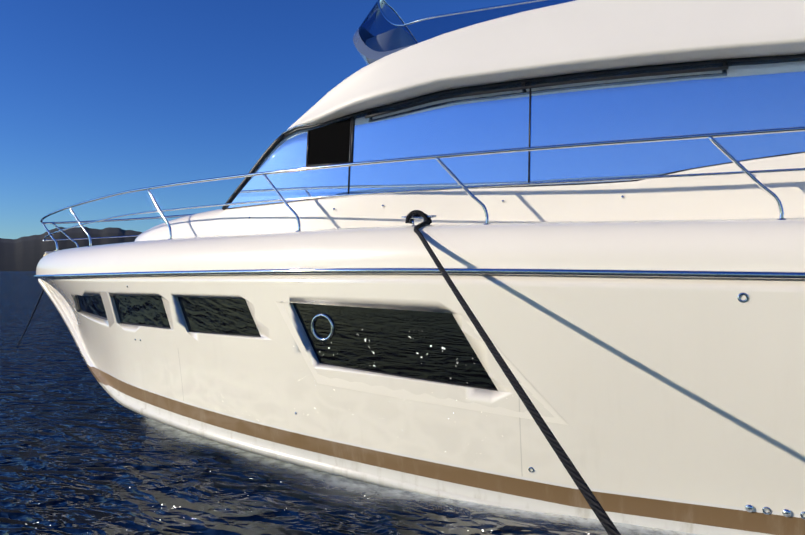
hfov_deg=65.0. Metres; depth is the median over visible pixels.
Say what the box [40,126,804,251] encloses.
rails
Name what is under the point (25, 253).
hills
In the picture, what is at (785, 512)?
fittings
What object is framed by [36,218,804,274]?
bulwark
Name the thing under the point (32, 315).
bow line
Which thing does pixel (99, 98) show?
sky
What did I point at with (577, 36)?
fly brow
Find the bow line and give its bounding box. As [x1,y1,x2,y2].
[17,289,43,344]
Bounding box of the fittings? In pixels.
[127,174,804,518]
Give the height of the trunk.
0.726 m
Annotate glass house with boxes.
[227,57,804,207]
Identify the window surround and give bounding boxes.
[275,301,567,424]
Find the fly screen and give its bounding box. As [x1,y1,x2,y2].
[353,0,550,64]
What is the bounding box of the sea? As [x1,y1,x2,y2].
[0,271,655,534]
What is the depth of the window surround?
4.89 m
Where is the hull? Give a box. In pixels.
[38,274,804,534]
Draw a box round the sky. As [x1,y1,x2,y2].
[0,0,574,238]
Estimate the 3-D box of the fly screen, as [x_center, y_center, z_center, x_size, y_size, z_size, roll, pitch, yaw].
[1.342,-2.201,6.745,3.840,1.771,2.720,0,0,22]
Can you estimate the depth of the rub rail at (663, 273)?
4.59 m
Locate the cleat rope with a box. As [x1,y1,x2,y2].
[402,210,620,534]
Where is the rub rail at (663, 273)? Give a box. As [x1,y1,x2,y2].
[33,268,804,279]
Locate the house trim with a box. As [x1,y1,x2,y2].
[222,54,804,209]
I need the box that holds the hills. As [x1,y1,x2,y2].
[0,227,141,270]
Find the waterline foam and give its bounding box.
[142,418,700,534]
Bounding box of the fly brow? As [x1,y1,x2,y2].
[284,0,804,134]
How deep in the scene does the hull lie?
4.68 m
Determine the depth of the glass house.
5.19 m
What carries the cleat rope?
attached to the bulwark
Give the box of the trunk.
[134,153,804,241]

